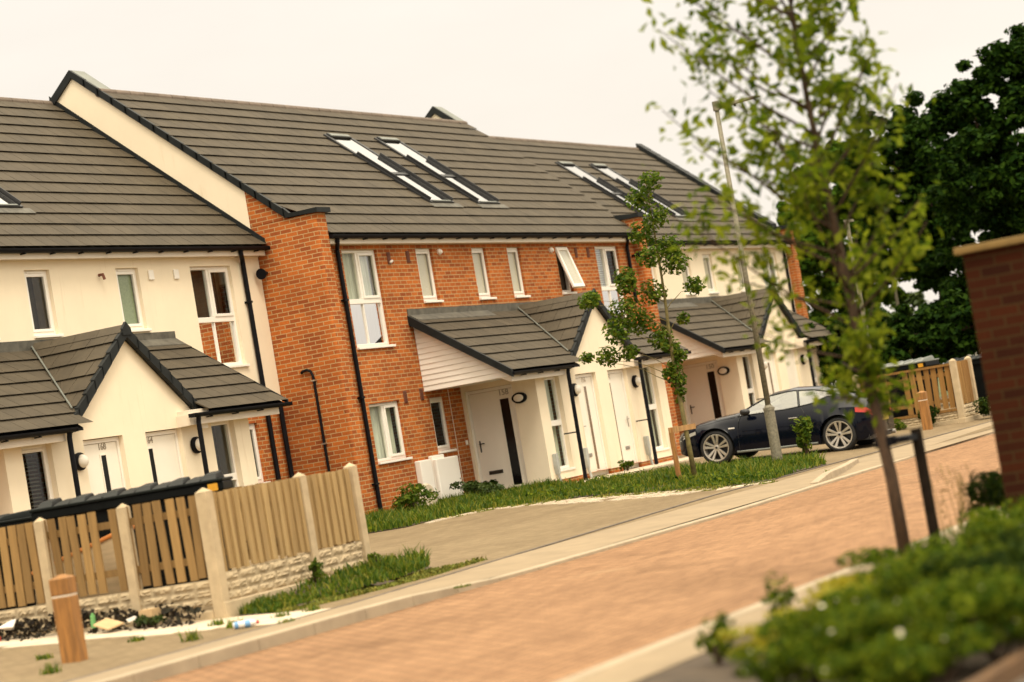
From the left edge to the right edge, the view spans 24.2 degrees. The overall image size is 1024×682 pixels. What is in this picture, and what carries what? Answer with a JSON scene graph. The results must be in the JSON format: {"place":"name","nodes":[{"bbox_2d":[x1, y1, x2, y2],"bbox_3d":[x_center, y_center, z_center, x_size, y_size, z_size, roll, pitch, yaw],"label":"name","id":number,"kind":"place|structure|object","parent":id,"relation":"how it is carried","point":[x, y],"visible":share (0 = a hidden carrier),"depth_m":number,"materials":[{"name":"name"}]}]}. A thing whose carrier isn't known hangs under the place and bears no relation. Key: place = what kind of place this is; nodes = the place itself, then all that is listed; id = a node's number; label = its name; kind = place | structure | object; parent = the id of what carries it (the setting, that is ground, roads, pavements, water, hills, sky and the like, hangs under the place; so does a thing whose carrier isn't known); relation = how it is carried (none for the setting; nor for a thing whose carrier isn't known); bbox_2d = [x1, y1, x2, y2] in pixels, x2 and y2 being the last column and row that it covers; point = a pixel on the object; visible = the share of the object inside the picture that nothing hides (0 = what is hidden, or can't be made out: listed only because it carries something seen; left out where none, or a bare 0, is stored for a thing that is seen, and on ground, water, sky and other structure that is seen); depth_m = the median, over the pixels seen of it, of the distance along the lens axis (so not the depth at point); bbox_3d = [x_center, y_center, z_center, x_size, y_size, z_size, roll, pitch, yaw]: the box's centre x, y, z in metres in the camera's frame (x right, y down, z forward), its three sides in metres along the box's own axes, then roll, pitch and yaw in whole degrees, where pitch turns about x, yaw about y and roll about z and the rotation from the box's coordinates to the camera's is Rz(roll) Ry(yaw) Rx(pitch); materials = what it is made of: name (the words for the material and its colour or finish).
{"place":"outdoors","nodes":[
{"label":"outdoors","id":0,"kind":"place"},
{"bbox_2d":[238,541,430,615],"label":"grass","id":1,"kind":"structure","parent":0,"point":[386,567],"depth_m":25.51,"materials":[{"name":"green plant"}]},
{"bbox_2d":[308,556,325,582],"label":"weed plant","id":2,"kind":"object","parent":1,"relation":"on","point":[314,567],"visible":0.98,"depth_m":25.49,"materials":[{"name":"green plant"}]},
{"bbox_2d":[0,0,1023,363],"label":"sky","id":3,"kind":"structure","parent":0,"point":[576,71],"materials":[{"name":"white"}]},
{"bbox_2d":[154,434,1000,681],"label":"road","id":4,"kind":"structure","parent":0,"point":[556,623],"depth_m":20.13,"materials":[{"name":"orange brick"}]},
{"bbox_2d":[364,448,826,533],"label":"grass","id":5,"kind":"structure","parent":0,"point":[397,518],"depth_m":39.91,"materials":[{"name":"green plant"}]},
{"bbox_2d":[390,483,439,509],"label":"shrub","id":6,"kind":"object","parent":5,"relation":"on","point":[410,497],"visible":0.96,"depth_m":41.56,"materials":[{"name":"green plant"}]},
{"bbox_2d":[449,480,504,494],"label":"weed plant","id":7,"kind":"object","parent":5,"relation":"on","point":[479,487],"visible":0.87,"depth_m":43.49,"materials":[{"name":"green plant"}]},
{"bbox_2d":[577,169,706,475],"bbox_3d":[2.222,-0.177,39.870,2.383,5.247,0.984,-9,-2,-8],"label":"street tree","id":8,"kind":"object","parent":5,"relation":"on","point":[665,343],"visible":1,"depth_m":39.93,"materials":[{"name":"green plant"}]},
{"bbox_2d":[668,423,695,479],"bbox_3d":[2.913,1.888,39.974,0.552,0.950,0.090,-8,-3,-35],"label":"tree stake","id":9,"kind":"object","parent":5,"relation":"on","point":[671,430],"visible":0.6,"depth_m":39.83,"materials":[{"name":"brown wood"}]},
{"bbox_2d":[712,95,782,460],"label":"street lamp","id":10,"kind":"object","parent":5,"relation":"on","point":[772,429],"visible":0.57,"depth_m":41.01,"materials":[{"name":"metal"}]},
{"bbox_2d":[790,415,812,456],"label":"shrub","id":11,"kind":"object","parent":5,"relation":"on","point":[803,438],"visible":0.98,"depth_m":40.96,"materials":[{"name":"green plant"}]},
{"bbox_2d":[478,378,947,681],"bbox_3d":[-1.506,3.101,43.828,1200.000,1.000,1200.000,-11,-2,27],"label":"ground","id":12,"kind":"structure","parent":0,"point":[714,514],"depth_m":30.79,"materials":[{"name":"grey concrete"}]},
{"bbox_2d":[0,97,293,514],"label":"terraced house","id":13,"kind":"structure","parent":12,"relation":"on","point":[159,366],"depth_m":37.80,"materials":[{"name":"beige paint"}]},
{"bbox_2d":[21,444,53,506],"bbox_3d":[-6.613,2.345,33.266,0.131,1.780,0.660,-11,-2,27],"label":"window","id":14,"kind":"structure","parent":13,"relation":"in","point":[41,448],"depth_m":33.46,"materials":[{"name":"white plastic"}]},
{"bbox_2d":[24,270,63,338],"bbox_3d":[-7.315,-0.545,36.565,0.400,1.055,0.675,-11,-2,27],"label":"window","id":15,"kind":"structure","parent":13,"relation":"in","point":[38,333],"depth_m":36.71,"materials":[{"name":"white plastic"}]},
{"bbox_2d":[84,441,122,494],"bbox_3d":[-5.870,2.458,34.634,0.062,1.955,0.850,-11,-2,27],"label":"door","id":16,"kind":"structure","parent":13,"relation":"in","point":[103,468],"depth_m":34.67,"materials":[{"name":"paint"}]},
{"bbox_2d":[115,268,151,331],"bbox_3d":[-6.177,-0.658,38.598,0.180,1.055,0.675,-11,-2,27],"label":"window","id":17,"kind":"structure","parent":13,"relation":"in","point":[124,281],"depth_m":38.68,"materials":[{"name":"white plastic"}]},
{"bbox_2d":[146,434,180,483],"bbox_3d":[-5.193,2.396,35.988,0.062,1.955,0.820,-11,-2,27],"label":"door","id":18,"kind":"structure","parent":13,"relation":"in","point":[162,450],"depth_m":36.03,"materials":[{"name":"paint"}]},
{"bbox_2d":[190,266,249,367],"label":"window","id":19,"kind":"structure","parent":13,"relation":"in","point":[219,333],"depth_m":40.90,"materials":[{"name":"white plastic"}]},
{"bbox_2d":[211,421,238,487],"bbox_3d":[-4.603,2.170,37.479,0.302,1.780,0.640,-11,-2,27],"label":"window","id":20,"kind":"structure","parent":13,"relation":"in","point":[226,424],"depth_m":37.69,"materials":[{"name":"white plastic"}]},
{"bbox_2d":[249,423,270,482],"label":"window","id":21,"kind":"structure","parent":13,"relation":"in","point":[251,426],"depth_m":41.14,"materials":[{"name":"white plastic"}]},
{"bbox_2d":[0,608,329,648],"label":"concrete margin","id":22,"kind":"object","parent":12,"relation":"on","point":[201,625],"visible":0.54,"depth_m":23.78,"materials":[{"name":"white concrete"}]},
{"bbox_2d":[0,602,205,640],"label":"leaf litter","id":23,"kind":"object","parent":22,"relation":"on","point":[85,614],"visible":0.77,"depth_m":24.51,"materials":[{"name":"black plant"}]},
{"bbox_2d":[138,607,161,616],"bbox_3d":[-3.670,2.755,24.172,0.160,0.080,0.160,-11,-2,27],"label":"card box","id":24,"kind":"object","parent":23,"relation":"on","point":[150,612],"visible":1,"depth_m":24.11,"materials":[{"name":"cardboard"}]},
{"bbox_2d":[93,618,123,629],"bbox_3d":[-4.103,2.874,24.219,0.245,0.115,0.208,-11,-3,38],"label":"flat carton","id":25,"kind":"object","parent":22,"relation":"on","point":[107,623],"visible":1,"depth_m":24.21,"materials":[{"name":"cardboard"}]},
{"bbox_2d":[132,614,166,627],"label":"weed plant","id":26,"kind":"object","parent":22,"relation":"on","point":[145,619],"visible":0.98,"depth_m":24.08,"materials":[{"name":"green plant"}]},
{"bbox_2d":[32,70,690,513],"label":"terraced house","id":27,"kind":"structure","parent":12,"relation":"on","point":[450,348],"depth_m":45.22,"materials":[{"name":"orange brick"}]},
{"bbox_2d":[341,250,395,349],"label":"window","id":28,"kind":"structure","parent":27,"relation":"in","point":[367,311],"depth_m":43.17,"materials":[{"name":"white plastic"}]},
{"bbox_2d":[368,401,412,464],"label":"window","id":29,"kind":"structure","parent":27,"relation":"in","point":[380,415],"depth_m":43.05,"materials":[{"name":"white plastic"}]},
{"bbox_2d":[415,249,443,302],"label":"window","id":30,"kind":"structure","parent":27,"relation":"in","point":[422,255],"depth_m":45.41,"materials":[{"name":"white plastic"}]},
{"bbox_2d":[429,397,456,453],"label":"window","id":31,"kind":"structure","parent":27,"relation":"in","point":[446,447],"depth_m":44.96,"materials":[{"name":"white plastic"}]},
{"bbox_2d":[471,248,496,299],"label":"window","id":32,"kind":"structure","parent":27,"relation":"in","point":[477,253],"depth_m":47.43,"materials":[{"name":"white plastic"}]},
{"bbox_2d":[469,388,526,489],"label":"door","id":33,"kind":"structure","parent":27,"relation":"in","point":[493,414],"depth_m":45.42,"materials":[{"name":"paint"}]},
{"bbox_2d":[506,248,530,297],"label":"window","id":34,"kind":"structure","parent":27,"relation":"in","point":[513,258],"depth_m":48.82,"materials":[{"name":"white plastic"}]},
{"bbox_2d":[544,376,575,471],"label":"window","id":35,"kind":"structure","parent":27,"relation":"in","point":[558,422],"depth_m":45.84,"materials":[{"name":"white plastic"}]},
{"bbox_2d":[555,247,584,294],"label":"window","id":36,"kind":"structure","parent":27,"relation":"in","point":[565,261],"depth_m":50.75,"materials":[{"name":"white plastic"}]},
{"bbox_2d":[575,377,606,475],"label":"door","id":37,"kind":"structure","parent":27,"relation":"in","point":[586,398],"depth_m":47.03,"materials":[{"name":"paint"}]},
{"bbox_2d":[595,246,626,316],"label":"window","id":38,"kind":"structure","parent":27,"relation":"in","point":[609,293],"depth_m":52.84,"materials":[{"name":"white plastic"}]},
{"bbox_2d":[608,373,636,469],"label":"door","id":39,"kind":"structure","parent":27,"relation":"in","point":[615,380],"depth_m":48.40,"materials":[{"name":"paint"}]},
{"bbox_2d":[642,364,669,451],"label":"window","id":40,"kind":"structure","parent":27,"relation":"in","point":[651,406],"depth_m":50.00,"materials":[{"name":"white plastic"}]},
{"bbox_2d":[0,395,992,681],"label":"forecourt","id":41,"kind":"structure","parent":12,"relation":"on","point":[492,535],"depth_m":31.97,"materials":[{"name":"beige concrete"}]},
{"bbox_2d":[0,508,37,610],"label":"wheeled bin","id":42,"kind":"object","parent":41,"relation":"on","point":[16,518],"visible":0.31,"depth_m":26.66,"materials":[{"name":"plastic"}]},
{"bbox_2d":[49,574,87,663],"bbox_3d":[-4.004,2.551,21.555,0.185,0.890,0.185,-10,-2,15],"label":"timber bollard","id":43,"kind":"object","parent":41,"relation":"on","point":[68,618],"visible":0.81,"depth_m":21.47,"materials":[{"name":"brown wood"}]},
{"bbox_2d":[31,525,134,604],"bbox_3d":[-4.538,2.517,25.373,1.355,0.933,0.180,-11,-2,27],"label":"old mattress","id":44,"kind":"object","parent":41,"relation":"on","point":[109,561],"visible":0.23,"depth_m":25.15,"materials":[{"name":"fabric"}]},
{"bbox_2d":[29,470,232,589],"bbox_3d":[-4.130,2.292,26.551,2.160,1.388,0.840,-10,-2,1],"label":"wheeled bin","id":45,"kind":"object","parent":41,"relation":"on","point":[99,505],"visible":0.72,"depth_m":26.21,"materials":[{"name":"plastic"}]},
{"bbox_2d":[0,463,370,636],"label":"bin store fence","id":46,"kind":"object","parent":41,"relation":"on","point":[311,516],"visible":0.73,"depth_m":24.89,"materials":[{"name":"wood"}]},
{"bbox_2d":[177,628,202,642],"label":"weed tuft","id":47,"kind":"object","parent":41,"relation":"on","point":[191,635],"visible":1,"depth_m":22.04,"materials":[{"name":"green plant"}]},
{"bbox_2d":[233,619,258,628],"bbox_3d":[-2.529,2.690,22.681,0.250,0.073,0.072,-10,-2,-1],"label":"drink bottle","id":48,"kind":"object","parent":41,"relation":"on","point":[244,624],"visible":1,"depth_m":22.65,"materials":[{"name":"white plastic"}]},
{"bbox_2d":[273,556,487,612],"bbox_3d":[-1.311,2.590,25.754,0.481,0.100,4.288,-11,-2,27],"label":"moss","id":49,"kind":"object","parent":41,"relation":"on","point":[422,574],"visible":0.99,"depth_m":25.53,"materials":[{"name":"green plant"}]},
{"bbox_2d":[424,481,769,523],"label":"edging blocks","id":50,"kind":"structure","parent":41,"relation":"on","point":[614,497],"depth_m":37.59,"materials":[{"name":"beige concrete"}]},
{"bbox_2d":[439,479,777,518],"bbox_3d":[1.670,2.464,37.932,5.862,0.287,1.861,-11,-2,27],"label":"moss","id":51,"kind":"object","parent":41,"relation":"on","point":[716,487],"visible":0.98,"depth_m":38.07,"materials":[{"name":"green plant"}]},
{"bbox_2d":[576,457,701,482],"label":"doorstep path","id":52,"kind":"structure","parent":41,"relation":"on","point":[670,462],"depth_m":47.85,"materials":[{"name":"beige concrete"}]},
{"bbox_2d":[679,386,895,464],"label":"parked car","id":53,"kind":"object","parent":41,"relation":"on","point":[743,433],"visible":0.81,"depth_m":44.61,"materials":[{"name":"blue paint"}]},
{"bbox_2d":[879,355,938,417],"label":"wheeled bin","id":54,"kind":"object","parent":41,"relation":"on","point":[927,361],"visible":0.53,"depth_m":51.20,"materials":[{"name":"plastic"}]},
{"bbox_2d":[852,356,982,429],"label":"bin store fence","id":55,"kind":"object","parent":41,"relation":"on","point":[961,375],"visible":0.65,"depth_m":50.16,"materials":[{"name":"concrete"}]},
{"bbox_2d":[917,391,932,429],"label":"timber bollard","id":56,"kind":"object","parent":41,"relation":"on","point":[924,408],"visible":0.81,"depth_m":48.50,"materials":[{"name":"brown wood"}]},
{"bbox_2d":[942,354,986,407],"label":"wheeled bin","id":57,"kind":"object","parent":41,"relation":"on","point":[979,376],"visible":0.21,"depth_m":51.84,"materials":[{"name":"plastic"}]},
{"bbox_2d":[972,397,989,415],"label":"shrub","id":58,"kind":"object","parent":41,"relation":"on","point":[983,406],"visible":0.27,"depth_m":50.14,"materials":[{"name":"green plant"}]},
{"bbox_2d":[64,421,991,681],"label":"drain channel","id":59,"kind":"object","parent":12,"relation":"on","point":[515,554],"visible":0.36,"depth_m":28.22,"materials":[{"name":"grey concrete"}]},
{"bbox_2d":[69,422,993,681],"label":"footpath","id":60,"kind":"structure","parent":12,"relation":"on","point":[543,555],"depth_m":28.11,"materials":[{"name":"concrete"}]},
{"bbox_2d":[95,432,993,681],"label":"kerb","id":61,"kind":"structure","parent":12,"relation":"on","point":[167,669],"depth_m":21.81,"materials":[{"name":"concrete"}]},
{"bbox_2d":[366,135,840,434],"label":"terraced house","id":62,"kind":"structure","parent":12,"relation":"on","point":[720,366],"depth_m":60.38,"materials":[{"name":"white paint"}]},
{"bbox_2d":[682,363,725,424],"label":"door","id":63,"kind":"structure","parent":62,"relation":"in","point":[704,394],"depth_m":57.76,"materials":[{"name":"paint"}]},
{"bbox_2d":[702,254,719,293],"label":"window","id":64,"kind":"structure","parent":62,"relation":"in","point":[707,266],"depth_m":61.19,"materials":[{"name":"white plastic"}]},
{"bbox_2d":[742,354,755,403],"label":"window","id":65,"kind":"structure","parent":62,"relation":"in","point":[751,390],"depth_m":58.19,"materials":[{"name":"white plastic"}]},
{"bbox_2d":[763,355,777,394],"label":"door","id":66,"kind":"structure","parent":62,"relation":"in","point":[770,373],"depth_m":59.41,"materials":[{"name":"paint"}]},
{"bbox_2d":[784,352,799,396],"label":"door","id":67,"kind":"structure","parent":62,"relation":"in","point":[791,371],"depth_m":60.79,"materials":[{"name":"paint"}]},
{"bbox_2d":[557,509,1001,681],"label":"kerb","id":68,"kind":"structure","parent":12,"relation":"on","point":[605,665],"depth_m":14.26,"materials":[{"name":"concrete"}]},
{"bbox_2d":[574,515,1008,681],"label":"footpath","id":69,"kind":"structure","parent":12,"relation":"on","point":[639,667],"depth_m":13.44,"materials":[{"name":"concrete"}]},
{"bbox_2d":[638,0,945,553],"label":"young tree","id":70,"kind":"object","parent":69,"relation":"on","point":[820,168],"visible":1,"depth_m":17.71,"materials":[{"name":"green plant"}]},
{"bbox_2d":[874,428,940,541],"bbox_3d":[2.970,1.133,17.854,0.281,0.921,0.351,-11,-2,27],"label":"tree stake","id":71,"kind":"object","parent":69,"relation":"on","point":[915,436],"visible":0.8,"depth_m":17.89,"materials":[{"name":"black wood"}]},
{"bbox_2d":[637,610,1023,681],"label":"planting bed","id":72,"kind":"object","parent":12,"relation":"on","point":[704,667],"depth_m":12.13,"materials":[{"name":"soil"}]},
{"bbox_2d":[694,611,734,665],"bbox_3d":[1.079,1.582,12.539,0.247,0.302,0.276,-11,-2,27],"label":"wispy sapling","id":73,"kind":"object","parent":72,"relation":"on","point":[717,648],"visible":0.83,"depth_m":12.54,"materials":[{"name":"green plant"}]},
{"bbox_2d":[716,601,830,659],"bbox_3d":[1.486,1.504,12.117,0.720,0.320,0.764,-11,-2,27],"label":"ground shrub","id":74,"kind":"object","parent":72,"relation":"on","point":[756,641],"visible":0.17,"depth_m":12.02,"materials":[{"name":"green plant"}]},
{"bbox_2d":[760,570,801,614],"bbox_3d":[1.556,1.513,13.798,0.200,0.380,0.259,-9,-2,-22],"label":"wispy sapling","id":75,"kind":"object","parent":72,"relation":"on","point":[773,596],"visible":0.81,"depth_m":13.78,"materials":[{"name":"green plant"}]},
{"bbox_2d":[725,630,871,681],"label":"ground shrub","id":76,"kind":"object","parent":72,"relation":"on","point":[804,651],"visible":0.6,"depth_m":10.64,"materials":[{"name":"green plant"}]},
{"bbox_2d":[755,598,869,664],"bbox_3d":[1.548,1.433,11.341,0.790,0.374,0.731,-11,-2,27],"label":"ground shrub","id":77,"kind":"object","parent":72,"relation":"on","point":[785,627],"visible":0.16,"depth_m":11.45,"materials":[{"name":"green plant"}]},
{"bbox_2d":[802,570,908,606],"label":"ground shrub","id":78,"kind":"object","parent":72,"relation":"on","point":[834,582],"visible":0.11,"depth_m":13.03,"materials":[{"name":"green plant"}]},
{"bbox_2d":[812,579,905,601],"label":"ground shrub","id":79,"kind":"object","parent":72,"relation":"on","point":[819,595],"visible":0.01,"depth_m":12.48,"materials":[{"name":"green plant"}]},
{"bbox_2d":[808,594,936,650],"bbox_3d":[1.672,1.372,10.818,0.643,0.409,0.657,-11,-2,27],"label":"ground shrub","id":80,"kind":"object","parent":72,"relation":"on","point":[826,620],"visible":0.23,"depth_m":10.79,"materials":[{"name":"green plant"}]},
{"bbox_2d":[817,581,930,623],"bbox_3d":[1.922,1.374,11.809,0.754,0.406,0.763,-11,-2,27],"label":"ground shrub","id":81,"kind":"object","parent":72,"relation":"on","point":[849,597],"visible":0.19,"depth_m":11.73,"materials":[{"name":"green plant"}]},
{"bbox_2d":[810,628,961,681],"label":"ground shrub","id":82,"kind":"object","parent":72,"relation":"on","point":[911,667],"visible":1,"depth_m":9.71,"materials":[{"name":"green plant"}]},
{"bbox_2d":[835,573,950,603],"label":"ground shrub","id":83,"kind":"object","parent":72,"relation":"on","point":[851,587],"visible":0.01,"depth_m":12.12,"materials":[{"name":"green plant"}]},
{"bbox_2d":[826,599,985,675],"bbox_3d":[1.781,1.367,10.611,0.714,0.372,0.723,-11,-2,27],"label":"ground shrub","id":84,"kind":"object","parent":72,"relation":"on","point":[847,645],"visible":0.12,"depth_m":10.45,"materials":[{"name":"green plant"}]},
{"bbox_2d":[824,584,1023,681],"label":"ground shrub","id":85,"kind":"object","parent":72,"relation":"on","point":[880,617],"visible":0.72,"depth_m":10.27,"materials":[{"name":"green plant"}]},
{"bbox_2d":[835,532,1023,579],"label":"ground shrub","id":86,"kind":"object","parent":72,"relation":"on","point":[874,556],"visible":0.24,"depth_m":13.52,"materials":[{"name":"green plant"}]},
{"bbox_2d":[854,541,1018,629],"bbox_3d":[2.102,1.266,11.479,0.938,0.529,0.899,-11,-2,27],"label":"ground shrub","id":87,"kind":"object","parent":72,"relation":"on","point":[901,569],"visible":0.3,"depth_m":11.43,"materials":[{"name":"green plant"}]},
{"bbox_2d":[930,463,980,536],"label":"dry weed","id":88,"kind":"object","parent":72,"relation":"on","point":[959,495],"visible":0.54,"depth_m":18.25,"materials":[{"name":"beige plant"}]},
{"bbox_2d":[907,563,1023,663],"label":"ground shrub","id":89,"kind":"object","parent":72,"relation":"on","point":[1013,580],"visible":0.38,"depth_m":10.55,"materials":[{"name":"green plant"}]},
{"bbox_2d":[914,509,1023,566],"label":"ground shrub","id":90,"kind":"object","parent":72,"relation":"on","point":[983,529],"visible":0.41,"depth_m":12.89,"materials":[{"name":"green plant"}]},
{"bbox_2d":[920,538,1023,643],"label":"ground shrub","id":91,"kind":"object","parent":72,"relation":"on","point":[1003,560],"visible":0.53,"depth_m":11.15,"materials":[{"name":"green plant"}]},
{"bbox_2d":[927,501,1023,544],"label":"ground shrub","id":92,"kind":"object","parent":72,"relation":"on","point":[979,518],"visible":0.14,"depth_m":14.04,"materials":[{"name":"green plant"}]},
{"bbox_2d":[957,468,1006,525],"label":"spiky shrub","id":93,"kind":"object","parent":72,"relation":"on","point":[991,493],"visible":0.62,"depth_m":18.15,"materials":[{"name":"green plant"}]},
{"bbox_2d":[961,496,1023,545],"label":"ground shrub","id":94,"kind":"object","parent":72,"relation":"on","point":[1003,505],"visible":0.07,"depth_m":15.97,"materials":[{"name":"green plant"}]},
{"bbox_2d":[963,527,1023,557],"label":"ground shrub","id":95,"kind":"object","parent":72,"relation":"on","point":[1003,537],"visible":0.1,"depth_m":12.61,"materials":[{"name":"green plant"}]},
{"bbox_2d":[810,458,858,485],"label":"kerb","id":96,"kind":"structure","parent":12,"relation":"on","point":[834,472],"depth_m":35.69,"materials":[{"name":"concrete"}]},
{"bbox_2d":[775,139,915,374],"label":"broadleaf tree","id":97,"kind":"object","parent":12,"relation":"on","point":[809,266],"visible":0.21,"depth_m":79.75,"materials":[{"name":"green plant"}]},
{"bbox_2d":[808,290,928,340],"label":"broadleaf tree","id":98,"kind":"object","parent":12,"relation":"on","point":[915,299],"visible":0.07,"depth_m":91.50,"materials":[{"name":"green plant"}]},
{"bbox_2d":[784,288,979,390],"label":"broadleaf tree","id":99,"kind":"object","parent":12,"relation":"on","point":[939,334],"visible":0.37,"depth_m":62.51,"materials":[{"name":"green plant"}]},
{"bbox_2d":[834,90,993,355],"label":"broadleaf tree","id":100,"kind":"object","parent":12,"relation":"on","point":[929,273],"visible":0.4,"depth_m":75.21,"materials":[{"name":"green plant"}]},
{"bbox_2d":[913,22,1023,310],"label":"broadleaf tree","id":101,"kind":"object","parent":12,"relation":"on","point":[997,183],"visible":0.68,"depth_m":68.98,"materials":[{"name":"green plant"}]},
{"bbox_2d":[953,235,1023,517],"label":"garden wall","id":102,"kind":"structure","parent":12,"relation":"on","point":[994,270],"depth_m":17.24,"materials":[{"name":"red brick"}]},
{"bbox_2d":[967,647,1023,681],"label":"timber edging","id":103,"kind":"object","parent":12,"relation":"on","point":[1010,668],"visible":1,"depth_m":9.97,"materials":[{"name":"brown wood"}]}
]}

